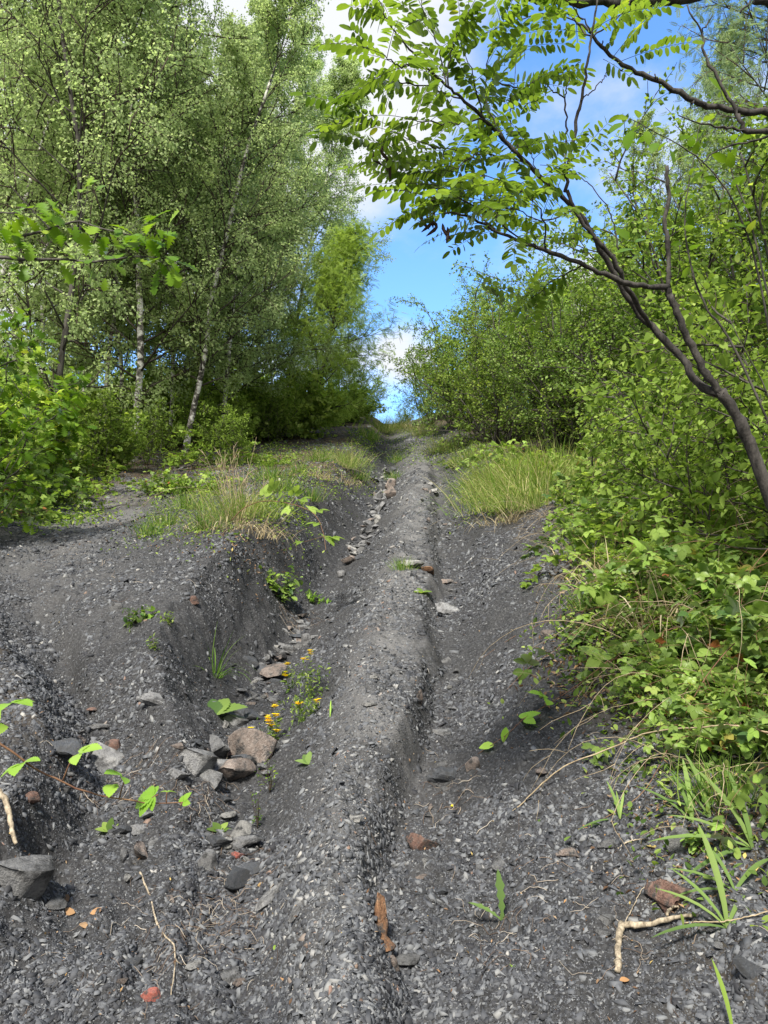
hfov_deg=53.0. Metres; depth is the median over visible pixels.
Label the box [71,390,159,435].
undergrowth shrub
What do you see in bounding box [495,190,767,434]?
hawthorn shrub
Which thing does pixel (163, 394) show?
undergrowth shrub
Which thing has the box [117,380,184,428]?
undergrowth shrub
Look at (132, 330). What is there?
birch tree
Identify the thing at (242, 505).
grass clump
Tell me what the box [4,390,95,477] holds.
maple shrub
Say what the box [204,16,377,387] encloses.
birch tree
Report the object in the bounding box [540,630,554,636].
stone
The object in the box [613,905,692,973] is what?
forked branch
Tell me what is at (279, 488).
grass clump
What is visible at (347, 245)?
young locust tree
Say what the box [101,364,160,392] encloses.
undergrowth shrub
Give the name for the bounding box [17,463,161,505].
bramble
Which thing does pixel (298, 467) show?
grass clump
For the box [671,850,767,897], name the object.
weed
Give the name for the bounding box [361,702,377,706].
stone
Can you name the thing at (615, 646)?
bramble
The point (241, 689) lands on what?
stone
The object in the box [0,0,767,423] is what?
sky
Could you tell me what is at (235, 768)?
stone
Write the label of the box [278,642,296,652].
stone
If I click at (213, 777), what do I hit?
stone
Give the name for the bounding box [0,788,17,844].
driftwood root
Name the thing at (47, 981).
stone
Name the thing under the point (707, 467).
dogwood shrub
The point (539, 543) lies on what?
dead bramble
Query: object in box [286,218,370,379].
birch tree
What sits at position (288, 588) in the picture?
plant
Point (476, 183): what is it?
robinia tree
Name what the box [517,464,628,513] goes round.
bramble
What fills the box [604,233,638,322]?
birch tree
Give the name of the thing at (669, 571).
bramble
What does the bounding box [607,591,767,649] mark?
bramble
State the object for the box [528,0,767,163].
bare tree
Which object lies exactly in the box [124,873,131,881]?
stone
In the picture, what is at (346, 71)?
birch tree
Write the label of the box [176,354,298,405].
undergrowth shrub
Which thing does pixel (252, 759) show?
stone
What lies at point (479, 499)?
grass clump
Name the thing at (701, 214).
hawthorn shrub
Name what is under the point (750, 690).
bramble
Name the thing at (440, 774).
stone
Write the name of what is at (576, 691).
ground cover
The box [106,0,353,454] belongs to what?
birch tree
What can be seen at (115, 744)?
stone
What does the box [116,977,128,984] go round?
stone
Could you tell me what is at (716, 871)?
weed
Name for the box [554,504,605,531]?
bramble
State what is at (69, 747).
stone
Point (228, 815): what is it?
stone
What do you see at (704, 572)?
bramble
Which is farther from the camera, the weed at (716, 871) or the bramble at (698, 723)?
the bramble at (698, 723)
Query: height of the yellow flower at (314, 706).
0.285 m
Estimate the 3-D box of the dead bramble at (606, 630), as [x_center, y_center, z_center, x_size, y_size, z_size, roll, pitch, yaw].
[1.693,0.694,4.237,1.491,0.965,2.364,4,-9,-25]
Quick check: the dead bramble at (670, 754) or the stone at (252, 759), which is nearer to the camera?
the dead bramble at (670, 754)
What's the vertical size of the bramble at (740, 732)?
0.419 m
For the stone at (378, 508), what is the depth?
13.91 m
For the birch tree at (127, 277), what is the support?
on the ground at (264, 606)
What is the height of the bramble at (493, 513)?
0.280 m
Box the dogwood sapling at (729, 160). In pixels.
[607,77,767,423]
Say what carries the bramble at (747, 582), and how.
on the ground at (264, 606)
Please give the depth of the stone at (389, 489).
15.96 m
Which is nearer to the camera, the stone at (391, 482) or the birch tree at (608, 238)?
the stone at (391, 482)
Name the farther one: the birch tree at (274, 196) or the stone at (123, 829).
the birch tree at (274, 196)
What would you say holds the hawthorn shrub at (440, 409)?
on the ground at (264, 606)
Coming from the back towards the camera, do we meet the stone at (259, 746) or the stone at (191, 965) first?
the stone at (259, 746)
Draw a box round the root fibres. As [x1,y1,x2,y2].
[24,497,766,1023]
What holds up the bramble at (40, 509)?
on the ground at (264, 606)
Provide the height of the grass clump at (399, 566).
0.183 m
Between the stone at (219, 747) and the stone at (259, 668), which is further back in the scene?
the stone at (259, 668)
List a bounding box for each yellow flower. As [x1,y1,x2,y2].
[254,704,289,738]
[269,682,320,723]
[280,662,315,692]
[289,649,330,698]
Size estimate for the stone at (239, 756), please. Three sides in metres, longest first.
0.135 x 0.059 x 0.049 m
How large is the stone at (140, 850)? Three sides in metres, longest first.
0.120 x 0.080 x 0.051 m
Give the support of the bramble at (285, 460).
on the ground at (264, 606)
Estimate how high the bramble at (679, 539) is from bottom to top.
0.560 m
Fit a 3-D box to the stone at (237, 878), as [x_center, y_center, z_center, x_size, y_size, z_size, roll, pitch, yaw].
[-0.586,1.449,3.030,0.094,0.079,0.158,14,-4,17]
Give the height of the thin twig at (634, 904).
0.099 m
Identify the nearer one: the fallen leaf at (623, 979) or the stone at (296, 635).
the fallen leaf at (623, 979)
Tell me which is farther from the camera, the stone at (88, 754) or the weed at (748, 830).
the stone at (88, 754)
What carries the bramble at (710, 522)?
on the ground at (264, 606)
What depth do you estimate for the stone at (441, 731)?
4.20 m
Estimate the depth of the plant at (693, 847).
2.48 m
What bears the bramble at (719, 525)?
on the ground at (264, 606)
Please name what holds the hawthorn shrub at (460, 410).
on the ground at (264, 606)
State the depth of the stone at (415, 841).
3.12 m
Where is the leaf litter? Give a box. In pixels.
[8,439,767,1022]
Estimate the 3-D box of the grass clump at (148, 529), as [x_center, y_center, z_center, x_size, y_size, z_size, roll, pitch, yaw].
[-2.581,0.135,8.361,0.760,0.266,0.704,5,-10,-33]
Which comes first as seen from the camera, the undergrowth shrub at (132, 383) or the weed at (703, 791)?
the weed at (703, 791)
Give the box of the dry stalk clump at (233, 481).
[200,441,274,521]
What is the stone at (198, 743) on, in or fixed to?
on the ground at (264, 606)
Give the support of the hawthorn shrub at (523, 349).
on the ground at (264, 606)
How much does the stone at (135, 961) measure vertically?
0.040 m
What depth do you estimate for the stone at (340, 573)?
9.35 m
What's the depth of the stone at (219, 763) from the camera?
3.94 m
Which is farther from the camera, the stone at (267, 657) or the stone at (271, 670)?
the stone at (267, 657)
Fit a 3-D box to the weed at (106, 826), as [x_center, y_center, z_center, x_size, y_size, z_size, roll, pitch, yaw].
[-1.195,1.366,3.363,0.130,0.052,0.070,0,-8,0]
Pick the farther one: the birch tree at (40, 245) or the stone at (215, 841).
the birch tree at (40, 245)
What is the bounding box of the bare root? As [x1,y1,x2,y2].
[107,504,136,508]
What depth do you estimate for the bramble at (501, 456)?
11.26 m
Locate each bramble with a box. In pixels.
[0,464,92,508]
[0,472,69,527]
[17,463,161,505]
[29,454,75,477]
[41,444,114,475]
[60,453,97,478]
[65,454,121,478]
[126,459,209,495]
[137,480,253,510]
[149,461,243,496]
[159,424,271,469]
[206,442,275,466]
[252,448,301,465]
[281,447,376,483]
[436,457,459,468]
[456,434,538,474]
[468,557,767,679]
[471,423,640,489]
[478,499,516,516]
[487,499,644,575]
[491,495,590,539]
[492,450,565,479]
[500,477,571,519]
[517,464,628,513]
[518,623,767,789]
[520,467,756,588]
[520,478,762,559]
[531,544,691,636]
[532,722,767,859]
[541,484,595,505]
[546,505,638,541]
[547,425,660,479]
[548,485,697,544]
[552,500,767,586]
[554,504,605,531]
[555,560,767,664]
[557,486,767,610]
[557,515,767,616]
[558,529,704,580]
[560,472,633,504]
[566,545,767,640]
[579,536,759,637]
[579,562,720,616]
[579,600,767,692]
[581,659,767,735]
[581,691,767,785]
[596,460,728,504]
[599,599,767,715]
[604,557,767,722]
[607,457,767,539]
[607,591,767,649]
[609,460,762,524]
[614,507,751,579]
[615,642,767,718]
[617,610,766,735]
[619,516,764,566]
[624,681,767,717]
[626,541,767,614]
[628,591,767,686]
[631,491,767,602]
[643,682,767,768]
[649,671,767,754]
[662,658,767,723]
[667,658,767,851]
[743,630,767,750]
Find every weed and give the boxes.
[95,818,117,831]
[207,698,246,714]
[207,822,230,831]
[295,751,313,763]
[414,588,430,592]
[468,870,504,919]
[578,782,623,829]
[636,759,694,822]
[649,766,766,876]
[651,754,710,816]
[653,824,744,936]
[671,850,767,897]
[712,960,732,1023]
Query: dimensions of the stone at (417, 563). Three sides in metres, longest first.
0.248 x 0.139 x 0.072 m
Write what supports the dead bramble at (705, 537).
on the ground at (264, 606)
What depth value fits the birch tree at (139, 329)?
16.56 m
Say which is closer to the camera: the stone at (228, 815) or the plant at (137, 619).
the stone at (228, 815)
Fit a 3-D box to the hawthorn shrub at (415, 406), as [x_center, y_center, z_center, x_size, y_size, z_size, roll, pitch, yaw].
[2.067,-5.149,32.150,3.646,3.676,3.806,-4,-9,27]
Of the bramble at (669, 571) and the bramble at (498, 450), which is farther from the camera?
the bramble at (498, 450)
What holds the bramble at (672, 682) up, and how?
on the ground at (264, 606)
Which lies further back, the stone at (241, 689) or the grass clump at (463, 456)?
the grass clump at (463, 456)
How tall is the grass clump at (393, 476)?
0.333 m
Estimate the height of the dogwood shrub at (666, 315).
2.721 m
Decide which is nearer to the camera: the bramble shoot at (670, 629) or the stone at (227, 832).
the stone at (227, 832)
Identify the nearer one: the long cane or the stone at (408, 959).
the stone at (408, 959)
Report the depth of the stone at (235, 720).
4.85 m
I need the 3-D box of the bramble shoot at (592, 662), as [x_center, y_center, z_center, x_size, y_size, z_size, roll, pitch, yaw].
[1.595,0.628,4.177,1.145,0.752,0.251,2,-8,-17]
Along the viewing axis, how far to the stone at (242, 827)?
3.36 m
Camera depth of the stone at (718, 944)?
2.08 m
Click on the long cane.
(621, 744)
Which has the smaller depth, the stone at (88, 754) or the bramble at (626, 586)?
the stone at (88, 754)
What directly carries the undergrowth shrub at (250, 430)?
on the ground at (264, 606)
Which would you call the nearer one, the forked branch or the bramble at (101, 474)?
the forked branch
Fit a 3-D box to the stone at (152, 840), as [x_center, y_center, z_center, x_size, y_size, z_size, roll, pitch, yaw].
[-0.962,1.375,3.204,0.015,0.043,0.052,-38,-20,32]
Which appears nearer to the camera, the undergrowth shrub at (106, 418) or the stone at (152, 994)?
the stone at (152, 994)
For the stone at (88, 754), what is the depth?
3.94 m
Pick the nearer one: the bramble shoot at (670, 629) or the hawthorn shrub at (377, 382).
the bramble shoot at (670, 629)
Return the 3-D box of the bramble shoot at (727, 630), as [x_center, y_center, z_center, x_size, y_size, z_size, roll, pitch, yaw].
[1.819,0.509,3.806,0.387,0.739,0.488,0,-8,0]
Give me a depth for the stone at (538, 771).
3.21 m
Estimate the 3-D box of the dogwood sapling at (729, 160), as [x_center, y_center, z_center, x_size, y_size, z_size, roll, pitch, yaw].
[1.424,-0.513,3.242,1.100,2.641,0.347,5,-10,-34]
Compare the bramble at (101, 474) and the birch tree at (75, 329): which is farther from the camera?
the birch tree at (75, 329)
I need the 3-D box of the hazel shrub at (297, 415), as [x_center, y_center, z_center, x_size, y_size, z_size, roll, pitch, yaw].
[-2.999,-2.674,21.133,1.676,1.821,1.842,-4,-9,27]
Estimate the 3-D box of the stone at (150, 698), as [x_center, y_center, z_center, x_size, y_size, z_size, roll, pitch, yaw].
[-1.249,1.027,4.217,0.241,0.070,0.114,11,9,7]
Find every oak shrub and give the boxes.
[0,307,79,534]
[0,315,96,492]
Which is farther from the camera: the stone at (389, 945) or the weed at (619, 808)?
the weed at (619, 808)
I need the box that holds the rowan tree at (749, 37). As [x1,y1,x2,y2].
[644,0,767,266]
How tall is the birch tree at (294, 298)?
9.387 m
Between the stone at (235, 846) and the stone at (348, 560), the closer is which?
the stone at (235, 846)
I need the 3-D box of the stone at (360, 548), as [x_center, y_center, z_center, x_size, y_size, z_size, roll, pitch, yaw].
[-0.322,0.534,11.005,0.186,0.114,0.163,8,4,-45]
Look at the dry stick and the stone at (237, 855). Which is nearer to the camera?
the dry stick
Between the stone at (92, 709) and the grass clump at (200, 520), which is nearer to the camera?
the stone at (92, 709)
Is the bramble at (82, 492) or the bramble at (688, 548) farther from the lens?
the bramble at (82, 492)
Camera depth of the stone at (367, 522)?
12.88 m
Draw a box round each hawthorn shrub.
[306,326,395,420]
[336,369,391,417]
[380,334,462,426]
[388,251,606,453]
[388,267,509,434]
[395,406,414,421]
[422,256,597,439]
[434,280,511,415]
[448,202,655,408]
[466,259,646,452]
[493,104,767,448]
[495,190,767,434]
[496,232,665,451]
[514,188,767,433]
[543,63,767,440]
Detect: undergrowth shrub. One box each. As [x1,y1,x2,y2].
[7,371,132,414]
[70,409,118,443]
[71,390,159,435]
[78,365,135,402]
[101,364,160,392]
[117,370,149,388]
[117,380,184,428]
[120,410,179,450]
[126,358,237,438]
[146,395,235,445]
[168,364,254,419]
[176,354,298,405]
[184,391,259,448]
[189,376,326,442]
[225,365,355,439]
[310,372,386,422]
[321,386,357,426]
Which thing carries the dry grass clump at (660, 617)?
on the ground at (264, 606)
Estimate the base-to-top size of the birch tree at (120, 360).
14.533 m
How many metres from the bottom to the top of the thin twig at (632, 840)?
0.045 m
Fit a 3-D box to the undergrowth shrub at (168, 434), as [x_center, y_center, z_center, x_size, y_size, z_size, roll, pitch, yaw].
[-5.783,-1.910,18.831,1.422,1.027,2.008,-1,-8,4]
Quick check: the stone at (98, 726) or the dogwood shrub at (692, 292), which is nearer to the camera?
the stone at (98, 726)
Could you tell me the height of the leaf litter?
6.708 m
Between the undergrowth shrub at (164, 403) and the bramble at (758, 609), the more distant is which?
the undergrowth shrub at (164, 403)
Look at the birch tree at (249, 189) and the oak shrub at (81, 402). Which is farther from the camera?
the birch tree at (249, 189)
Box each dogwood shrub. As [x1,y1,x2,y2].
[561,233,767,475]
[570,269,767,559]
[576,368,706,483]
[591,372,767,528]
[601,193,767,499]
[619,265,767,561]
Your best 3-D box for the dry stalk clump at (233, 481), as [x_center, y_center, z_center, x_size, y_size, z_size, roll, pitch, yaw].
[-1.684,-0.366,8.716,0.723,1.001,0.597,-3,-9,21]
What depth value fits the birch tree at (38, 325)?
22.86 m
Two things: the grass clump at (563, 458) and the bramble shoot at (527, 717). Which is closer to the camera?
the bramble shoot at (527, 717)
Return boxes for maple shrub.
[0,346,71,516]
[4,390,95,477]
[66,388,149,473]
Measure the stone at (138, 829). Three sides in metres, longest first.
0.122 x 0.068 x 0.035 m
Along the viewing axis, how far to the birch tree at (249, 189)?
20.57 m
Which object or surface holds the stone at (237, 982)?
on the ground at (264, 606)
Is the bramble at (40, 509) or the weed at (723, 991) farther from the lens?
the bramble at (40, 509)
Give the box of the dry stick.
[139,871,181,994]
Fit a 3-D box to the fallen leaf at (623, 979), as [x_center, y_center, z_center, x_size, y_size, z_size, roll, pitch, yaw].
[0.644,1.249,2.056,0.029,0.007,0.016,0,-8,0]
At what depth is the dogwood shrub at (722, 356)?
4.57 m
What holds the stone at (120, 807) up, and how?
on the ground at (264, 606)
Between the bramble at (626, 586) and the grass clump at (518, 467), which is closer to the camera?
the bramble at (626, 586)
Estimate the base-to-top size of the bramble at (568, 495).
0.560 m
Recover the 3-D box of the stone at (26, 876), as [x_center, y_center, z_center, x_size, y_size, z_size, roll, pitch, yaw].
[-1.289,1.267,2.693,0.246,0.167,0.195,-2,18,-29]
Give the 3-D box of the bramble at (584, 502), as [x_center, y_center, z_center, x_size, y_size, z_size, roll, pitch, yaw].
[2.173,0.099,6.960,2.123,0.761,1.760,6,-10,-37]
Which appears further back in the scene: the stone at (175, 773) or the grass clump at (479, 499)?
the grass clump at (479, 499)
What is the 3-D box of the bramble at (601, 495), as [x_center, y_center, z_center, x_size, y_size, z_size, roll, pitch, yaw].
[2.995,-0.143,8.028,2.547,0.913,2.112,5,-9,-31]
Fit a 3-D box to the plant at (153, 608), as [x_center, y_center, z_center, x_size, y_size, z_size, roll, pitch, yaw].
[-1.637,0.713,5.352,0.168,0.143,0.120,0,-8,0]
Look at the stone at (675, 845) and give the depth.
2.53 m
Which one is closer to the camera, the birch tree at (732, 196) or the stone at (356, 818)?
the stone at (356, 818)
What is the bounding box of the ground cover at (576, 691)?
[0,425,767,929]
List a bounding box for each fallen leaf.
[65,907,74,914]
[79,922,87,927]
[620,977,628,981]
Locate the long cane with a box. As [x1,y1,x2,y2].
[493,724,767,821]
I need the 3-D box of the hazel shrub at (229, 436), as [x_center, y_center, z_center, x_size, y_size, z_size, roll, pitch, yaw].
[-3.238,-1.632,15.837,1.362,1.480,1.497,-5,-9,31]
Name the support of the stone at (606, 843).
on the ground at (264, 606)
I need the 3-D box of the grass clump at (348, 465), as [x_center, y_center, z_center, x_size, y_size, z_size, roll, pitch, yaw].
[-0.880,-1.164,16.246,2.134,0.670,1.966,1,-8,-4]
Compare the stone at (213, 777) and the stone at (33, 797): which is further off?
the stone at (213, 777)
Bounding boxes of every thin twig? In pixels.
[618,838,644,848]
[625,887,644,920]
[684,911,767,923]
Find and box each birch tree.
[0,0,126,375]
[0,0,220,393]
[0,0,264,473]
[0,0,319,461]
[0,1,203,417]
[0,20,146,404]
[0,83,135,381]
[12,122,146,391]
[30,12,197,416]
[103,14,314,387]
[104,56,242,447]
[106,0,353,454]
[116,82,219,366]
[119,14,345,417]
[161,93,283,393]
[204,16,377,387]
[206,121,306,384]
[227,178,326,389]
[245,53,395,386]
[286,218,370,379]
[592,16,766,337]
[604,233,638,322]
[692,165,767,340]
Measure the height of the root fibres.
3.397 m
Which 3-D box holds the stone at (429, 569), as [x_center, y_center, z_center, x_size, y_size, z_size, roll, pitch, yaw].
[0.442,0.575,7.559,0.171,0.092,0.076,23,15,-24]
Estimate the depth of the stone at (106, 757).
4.00 m
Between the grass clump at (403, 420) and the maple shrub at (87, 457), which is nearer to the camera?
the maple shrub at (87, 457)
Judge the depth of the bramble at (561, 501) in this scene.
8.75 m
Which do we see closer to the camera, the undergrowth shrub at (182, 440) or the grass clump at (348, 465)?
the grass clump at (348, 465)
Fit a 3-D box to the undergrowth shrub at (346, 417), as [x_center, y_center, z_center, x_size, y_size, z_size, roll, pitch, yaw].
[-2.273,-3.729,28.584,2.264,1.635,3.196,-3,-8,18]
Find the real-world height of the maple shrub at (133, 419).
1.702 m
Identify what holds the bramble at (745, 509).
on the ground at (264, 606)
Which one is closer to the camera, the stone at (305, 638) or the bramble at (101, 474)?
the stone at (305, 638)
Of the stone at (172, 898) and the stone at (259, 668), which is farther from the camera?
the stone at (259, 668)
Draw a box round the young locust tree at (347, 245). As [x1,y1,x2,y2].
[259,211,411,431]
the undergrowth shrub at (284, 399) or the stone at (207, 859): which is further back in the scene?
the undergrowth shrub at (284, 399)
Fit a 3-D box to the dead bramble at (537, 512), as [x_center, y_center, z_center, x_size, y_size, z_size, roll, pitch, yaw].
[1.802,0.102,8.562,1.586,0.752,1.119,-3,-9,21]
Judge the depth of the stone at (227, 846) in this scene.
3.30 m
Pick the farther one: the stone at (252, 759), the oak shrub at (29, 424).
the oak shrub at (29, 424)
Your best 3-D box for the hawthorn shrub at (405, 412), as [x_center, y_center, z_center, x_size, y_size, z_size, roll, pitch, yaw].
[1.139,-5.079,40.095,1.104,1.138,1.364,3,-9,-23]
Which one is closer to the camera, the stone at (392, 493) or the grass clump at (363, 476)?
the stone at (392, 493)
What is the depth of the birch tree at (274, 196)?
23.14 m
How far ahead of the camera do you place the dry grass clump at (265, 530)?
7.99 m
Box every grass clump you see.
[121,516,178,535]
[124,507,186,526]
[160,487,221,511]
[169,490,279,544]
[173,477,309,521]
[173,504,242,531]
[198,621,250,681]
[205,502,307,548]
[237,459,303,479]
[246,468,310,494]
[282,458,320,472]
[292,463,355,482]
[292,481,332,501]
[297,443,340,462]
[304,442,386,472]
[339,423,392,442]
[339,471,371,489]
[352,466,374,481]
[362,412,409,433]
[374,412,418,429]
[378,468,406,480]
[382,554,421,570]
[385,451,405,462]
[388,412,446,437]
[415,429,468,453]
[419,450,594,516]
[419,460,524,498]
[427,456,599,513]
[430,440,489,468]
[439,492,537,533]
[441,434,610,496]
[442,444,558,493]
[480,433,614,477]
[537,534,674,590]
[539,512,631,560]
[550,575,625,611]
[560,561,761,646]
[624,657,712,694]
[634,745,767,814]
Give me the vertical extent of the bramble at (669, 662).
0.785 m
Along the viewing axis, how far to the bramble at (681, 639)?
3.73 m
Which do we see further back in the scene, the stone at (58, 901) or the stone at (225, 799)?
the stone at (225, 799)
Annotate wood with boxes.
[25,328,766,398]
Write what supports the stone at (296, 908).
on the ground at (264, 606)
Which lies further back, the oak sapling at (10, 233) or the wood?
the wood
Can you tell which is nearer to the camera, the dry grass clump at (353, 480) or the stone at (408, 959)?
the stone at (408, 959)
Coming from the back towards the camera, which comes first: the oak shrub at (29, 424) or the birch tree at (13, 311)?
the birch tree at (13, 311)
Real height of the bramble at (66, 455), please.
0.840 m
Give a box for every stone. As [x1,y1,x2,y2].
[0,855,54,898]
[25,791,40,803]
[44,978,57,989]
[45,893,67,909]
[50,737,82,756]
[63,786,71,792]
[85,751,92,757]
[86,707,96,710]
[89,723,111,729]
[89,740,124,773]
[105,739,120,749]
[109,603,123,612]
[112,825,131,834]
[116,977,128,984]
[117,804,123,811]
[120,847,127,862]
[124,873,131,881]
[126,957,142,965]
[130,823,147,835]
[134,840,147,858]
[136,691,176,705]
[141,987,160,1001]
[142,810,152,818]
[148,836,157,845]
[166,895,174,902]
[167,768,190,779]
[170,743,183,750]
[178,748,217,776]
[184,960,201,969]
[189,596,198,604]
[191,739,206,750]
[197,849,217,870]
[199,769,222,788]
[207,834,232,847]
[209,734,229,756]
[215,759,227,768]
[217,757,256,780]
[218,966,240,984]
[219,794,233,802]
[219,811,235,818]
[222,714,248,725]
[222,720,228,727]
[222,837,232,848]
[223,828,233,836]
[224,866,251,890]
[228,727,276,762]
[229,820,251,838]
[229,835,261,846]
[231,754,253,758]
[231,851,247,858]
[232,844,239,850]
[232,977,245,986]
[234,708,246,715]
[237,688,246,691]
[241,862,259,875]
[243,655,258,667]
[244,709,263,720]
[246,756,256,763]
[254,881,283,911]
[256,664,265,672]
[257,763,267,769]
[259,663,286,677]
[264,654,269,661]
[266,697,276,701]
[270,678,279,683]
[274,654,281,660]
[277,649,286,659]
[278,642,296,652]
[289,899,304,922]
[291,634,301,637]
[294,641,301,648]
[301,633,311,645]
[336,570,345,577]
[341,555,355,564]
[349,815,362,822]
[352,544,365,547]
[354,554,363,559]
[357,545,364,551]
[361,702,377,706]
[363,520,371,525]
[370,675,377,679]
[373,491,382,498]
[374,515,380,523]
[374,892,387,934]
[375,501,385,511]
[380,933,395,951]
[383,486,394,493]
[385,478,396,488]
[385,490,395,498]
[387,955,399,971]
[388,667,395,674]
[396,953,419,964]
[400,560,424,566]
[405,833,440,850]
[415,874,426,878]
[417,689,422,705]
[421,566,433,574]
[426,766,456,782]
[432,728,451,735]
[435,602,459,614]
[435,887,447,894]
[437,758,448,766]
[440,786,448,793]
[441,579,453,583]
[441,656,450,662]
[465,757,479,771]
[476,864,491,872]
[492,855,504,871]
[535,768,547,774]
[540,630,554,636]
[555,847,579,857]
[594,929,611,936]
[597,837,618,848]
[598,914,615,925]
[644,878,691,914]
[665,826,689,854]
[713,939,722,948]
[733,955,764,979]
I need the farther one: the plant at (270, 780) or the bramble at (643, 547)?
the bramble at (643, 547)
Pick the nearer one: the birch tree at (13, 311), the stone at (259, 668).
the stone at (259, 668)
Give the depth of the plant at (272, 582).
7.35 m
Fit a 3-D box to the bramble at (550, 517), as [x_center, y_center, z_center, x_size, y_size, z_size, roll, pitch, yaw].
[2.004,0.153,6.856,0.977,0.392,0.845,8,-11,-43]
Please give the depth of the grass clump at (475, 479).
11.91 m
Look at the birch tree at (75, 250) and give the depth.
13.62 m
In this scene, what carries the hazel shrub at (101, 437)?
on the ground at (264, 606)
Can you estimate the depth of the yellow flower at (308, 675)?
4.82 m
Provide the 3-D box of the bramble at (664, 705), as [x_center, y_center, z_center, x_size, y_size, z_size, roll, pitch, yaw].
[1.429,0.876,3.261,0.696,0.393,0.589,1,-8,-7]
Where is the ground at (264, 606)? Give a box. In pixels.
[0,416,767,1023]
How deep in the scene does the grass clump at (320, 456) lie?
15.44 m
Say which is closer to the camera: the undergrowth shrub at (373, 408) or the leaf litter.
the leaf litter
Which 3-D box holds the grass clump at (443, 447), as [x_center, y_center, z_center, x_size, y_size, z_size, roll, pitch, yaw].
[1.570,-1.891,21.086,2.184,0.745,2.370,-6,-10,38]
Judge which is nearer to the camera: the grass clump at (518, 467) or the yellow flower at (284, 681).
the yellow flower at (284, 681)
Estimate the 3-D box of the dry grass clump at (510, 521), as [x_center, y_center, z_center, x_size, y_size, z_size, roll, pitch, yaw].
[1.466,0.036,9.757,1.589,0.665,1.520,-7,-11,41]
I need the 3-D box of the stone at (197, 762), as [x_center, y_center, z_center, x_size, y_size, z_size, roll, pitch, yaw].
[-0.935,1.215,3.792,0.213,0.138,0.187,4,7,-28]
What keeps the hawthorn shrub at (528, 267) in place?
on the ground at (264, 606)
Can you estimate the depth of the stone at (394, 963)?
2.31 m
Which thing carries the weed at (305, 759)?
on the ground at (264, 606)
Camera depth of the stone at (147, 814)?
3.41 m
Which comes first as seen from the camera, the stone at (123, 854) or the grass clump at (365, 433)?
the stone at (123, 854)
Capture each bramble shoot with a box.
[0,699,191,816]
[231,478,343,547]
[478,633,642,753]
[484,588,672,656]
[507,595,643,688]
[576,562,767,684]
[603,643,734,818]
[639,626,703,676]
[719,549,767,664]
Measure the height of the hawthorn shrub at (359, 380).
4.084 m
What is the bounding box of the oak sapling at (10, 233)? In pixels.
[0,177,197,294]
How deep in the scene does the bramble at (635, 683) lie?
3.44 m
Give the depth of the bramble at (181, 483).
11.56 m
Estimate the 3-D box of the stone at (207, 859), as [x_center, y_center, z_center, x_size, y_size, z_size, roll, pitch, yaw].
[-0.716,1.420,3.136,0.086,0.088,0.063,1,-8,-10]
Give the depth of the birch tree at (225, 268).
21.96 m
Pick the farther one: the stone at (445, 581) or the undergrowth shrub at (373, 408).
the undergrowth shrub at (373, 408)
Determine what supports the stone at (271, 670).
on the ground at (264, 606)
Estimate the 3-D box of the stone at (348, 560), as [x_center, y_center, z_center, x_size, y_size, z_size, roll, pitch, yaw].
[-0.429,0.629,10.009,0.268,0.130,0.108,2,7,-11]
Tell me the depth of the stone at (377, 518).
12.74 m
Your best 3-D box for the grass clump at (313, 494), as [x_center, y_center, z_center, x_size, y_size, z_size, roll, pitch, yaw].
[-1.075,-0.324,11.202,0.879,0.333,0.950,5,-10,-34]
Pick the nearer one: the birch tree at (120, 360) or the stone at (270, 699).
the stone at (270, 699)
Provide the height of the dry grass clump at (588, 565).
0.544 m
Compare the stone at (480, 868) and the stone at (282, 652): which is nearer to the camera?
the stone at (480, 868)
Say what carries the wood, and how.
on the ground at (264, 606)
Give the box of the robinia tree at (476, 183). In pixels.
[289,0,767,510]
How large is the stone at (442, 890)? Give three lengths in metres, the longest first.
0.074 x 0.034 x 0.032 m
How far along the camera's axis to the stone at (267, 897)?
2.84 m
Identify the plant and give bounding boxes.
[122,606,149,630]
[140,604,159,618]
[146,633,159,650]
[157,611,173,625]
[250,788,262,828]
[255,752,277,792]
[258,565,290,591]
[267,565,302,601]
[305,582,330,603]
[680,827,708,854]
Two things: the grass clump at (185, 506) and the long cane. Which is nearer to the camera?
the long cane
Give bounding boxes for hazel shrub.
[48,385,142,476]
[99,414,151,471]
[125,392,189,469]
[167,372,244,448]
[190,392,255,461]
[249,376,307,443]
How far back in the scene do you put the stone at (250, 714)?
4.93 m
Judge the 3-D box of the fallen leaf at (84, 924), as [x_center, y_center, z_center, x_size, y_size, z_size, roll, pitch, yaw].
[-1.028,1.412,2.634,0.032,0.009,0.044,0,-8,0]
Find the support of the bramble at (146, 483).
on the ground at (264, 606)
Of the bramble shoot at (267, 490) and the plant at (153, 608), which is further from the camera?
the bramble shoot at (267, 490)
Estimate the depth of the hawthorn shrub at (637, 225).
10.24 m
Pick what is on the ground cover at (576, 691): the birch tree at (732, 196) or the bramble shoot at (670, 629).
the bramble shoot at (670, 629)
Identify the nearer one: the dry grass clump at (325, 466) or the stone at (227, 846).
the stone at (227, 846)
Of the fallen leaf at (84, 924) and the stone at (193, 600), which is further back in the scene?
the stone at (193, 600)
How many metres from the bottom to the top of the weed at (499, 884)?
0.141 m
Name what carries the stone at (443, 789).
on the ground at (264, 606)
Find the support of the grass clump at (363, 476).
on the ground at (264, 606)

